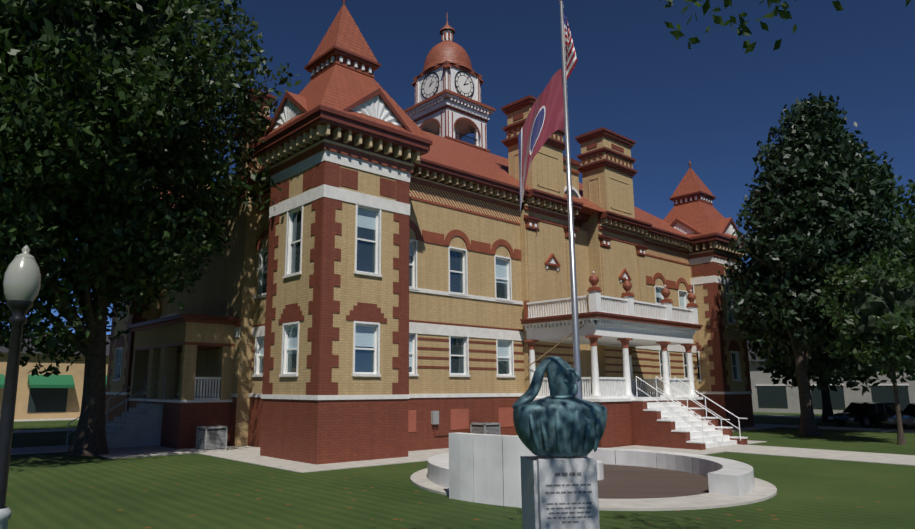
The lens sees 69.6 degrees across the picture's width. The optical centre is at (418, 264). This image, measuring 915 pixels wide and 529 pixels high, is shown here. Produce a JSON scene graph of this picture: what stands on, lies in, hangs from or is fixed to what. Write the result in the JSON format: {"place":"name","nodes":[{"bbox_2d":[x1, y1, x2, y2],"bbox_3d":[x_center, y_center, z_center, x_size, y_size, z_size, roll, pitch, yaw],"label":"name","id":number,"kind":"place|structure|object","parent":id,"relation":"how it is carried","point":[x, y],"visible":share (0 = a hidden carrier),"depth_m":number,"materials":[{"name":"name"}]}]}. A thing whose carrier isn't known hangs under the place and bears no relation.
{"place":"outdoors","nodes":[
{"label":"outdoors","id":0,"kind":"place"},
{"bbox_2d":[0,0,914,339],"label":"sky","id":1,"kind":"structure","parent":0,"point":[709,104],"materials":[{"name":"blue"}]},
{"bbox_2d":[5,412,914,528],"bbox_3d":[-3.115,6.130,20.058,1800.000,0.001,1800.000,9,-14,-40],"label":"lawn","id":2,"kind":"structure","parent":0,"point":[58,490],"depth_m":14.45,"materials":[{"name":"green plant"}]},
{"bbox_2d":[0,245,40,528],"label":"lamp post","id":3,"kind":"object","parent":2,"relation":"on","point":[22,281],"visible":1,"depth_m":7.22,"materials":[{"name":"black metal"}]},
{"bbox_2d":[0,330,110,419],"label":"shop building","id":4,"kind":"structure","parent":2,"relation":"on","point":[41,396],"depth_m":49.73,"materials":[{"name":"tan stucco"},{"name":"green awning canvas"},{"name":"glass"}]},
{"bbox_2d":[0,0,301,455],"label":"oak tree","id":5,"kind":"object","parent":2,"relation":"on","point":[97,133],"visible":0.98,"depth_m":21.11,"materials":[{"name":"green plant"}]},
{"bbox_2d":[66,313,238,448],"bbox_3d":[-11.569,4.932,27.781,5.017,5.200,6.800,9,-14,-40],"label":"side porch","id":6,"kind":"object","parent":2,"relation":"on","point":[161,414],"visible":0.92,"depth_m":26.69,"materials":[{"name":"beige brick"}]},
{"bbox_2d":[105,0,753,464],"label":"courthouse","id":7,"kind":"structure","parent":2,"relation":"on","point":[381,266],"depth_m":26.83,"materials":[{"name":"beige brick"}]},
{"bbox_2d":[403,17,494,151],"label":"clock tower","id":8,"kind":"structure","parent":7,"relation":"on","point":[448,82],"depth_m":41.41,"materials":[{"name":"white paint"}]},
{"bbox_2d":[408,407,513,434],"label":"wall panels","id":9,"kind":"object","parent":7,"relation":"attached to","point":[459,418],"depth_m":26.12,"materials":[{"name":"red metal"}]},
{"bbox_2d":[11,426,914,472],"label":"concrete walks","id":10,"kind":"structure","parent":2,"relation":"on","point":[248,454],"depth_m":23.37,"materials":[{"name":"grey concrete"}]},
{"bbox_2d":[195,425,227,451],"bbox_3d":[-7.765,6.524,24.671,0.850,0.885,0.850,9,-14,-40],"label":"ac unit","id":11,"kind":"object","parent":10,"relation":"on","point":[210,438],"visible":1,"depth_m":24.41,"materials":[{"name":"metal"}]},
{"bbox_2d":[470,422,500,434],"bbox_3d":[2.664,6.772,26.130,0.900,0.935,0.800,9,-14,-40],"label":"ac unit","id":12,"kind":"object","parent":10,"relation":"on","point":[485,428],"visible":0.35,"depth_m":25.93,"materials":[{"name":"metal"}]},
{"bbox_2d":[13,414,914,432],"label":"streets and kerbs","id":13,"kind":"object","parent":2,"relation":"on","point":[773,425],"visible":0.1,"depth_m":38.63,"materials":[{"name":"asphalt"}]},
{"bbox_2d":[827,179,914,382],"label":"tree","id":14,"kind":"object","parent":13,"relation":"on","point":[909,214],"visible":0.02,"depth_m":36.93,"materials":[{"name":"green plant"}]},
{"bbox_2d":[887,403,914,427],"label":"car","id":15,"kind":"object","parent":13,"relation":"on","point":[908,416],"visible":0.67,"depth_m":37.73,"materials":[{"name":"grey paint"}]},
{"bbox_2d":[512,356,606,528],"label":"bust monument","id":16,"kind":"object","parent":2,"relation":"on","point":[560,429],"visible":1,"depth_m":7.66,"materials":[{"name":"metal"}]},
{"bbox_2d":[410,432,776,510],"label":"circular memorial plaza","id":17,"kind":"structure","parent":2,"relation":"on","point":[478,468],"depth_m":14.24,"materials":[{"name":"concrete"}]},
{"bbox_2d":[559,0,586,456],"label":"flagpole","id":18,"kind":"object","parent":17,"relation":"on","point":[575,335],"visible":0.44,"depth_m":18.16,"materials":[{"name":"metal"}]},
{"bbox_2d":[518,68,564,211],"bbox_3d":[3.541,-3.504,18.881,1.315,4.494,0.831,-2,-11,11],"label":"state flag","id":19,"kind":"object","parent":18,"relation":"attached to","point":[544,121],"visible":1,"depth_m":18.94,"materials":[{"name":"red fabric"}]},
{"bbox_2d":[563,6,576,78],"bbox_3d":[4.387,-6.499,19.267,0.199,2.365,0.638,4,-11,-20],"label":"us flag","id":20,"kind":"object","parent":18,"relation":"attached to","point":[571,57],"visible":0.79,"depth_m":19.27,"materials":[{"name":"multicoloured fabric"}]},
{"bbox_2d":[520,271,747,449],"bbox_3d":[10.031,4.227,28.936,8.780,7.010,6.912,9,-14,-40],"label":"front porch","id":21,"kind":"object","parent":2,"relation":"on","point":[669,413],"visible":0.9,"depth_m":27.61,"materials":[{"name":"white paint"}]},
{"bbox_2d":[659,0,910,53],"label":"oak tree","id":22,"kind":"object","parent":2,"relation":"on","point":[784,13],"visible":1,"depth_m":6.17,"materials":[{"name":"green plant"}]},
{"bbox_2d":[718,90,914,435],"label":"magnolia tree","id":23,"kind":"object","parent":2,"relation":"on","point":[823,202],"visible":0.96,"depth_m":33.12,"materials":[{"name":"green plant"}]},
{"bbox_2d":[741,243,900,421],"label":"tree","id":24,"kind":"object","parent":2,"relation":"on","point":[827,410],"visible":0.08,"depth_m":45.42,"materials":[{"name":"green plant"}]},
{"bbox_2d":[747,341,914,413],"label":"shop row","id":25,"kind":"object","parent":2,"relation":"on","point":[779,397],"visible":0.19,"depth_m":59.76,"materials":[{"name":"grey"}]},
{"bbox_2d":[814,246,914,444],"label":"tree","id":26,"kind":"object","parent":2,"relation":"on","point":[876,309],"visible":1,"depth_m":27.69,"materials":[{"name":"green plant"}]},
{"bbox_2d":[828,402,906,426],"bbox_3d":[27.806,9.222,40.471,4.704,1.422,1.880,3,-11,-17],"label":"car","id":27,"kind":"object","parent":2,"relation":"on","point":[864,414],"visible":0.81,"depth_m":39.78,"materials":[{"name":"grey paint"}]}
]}

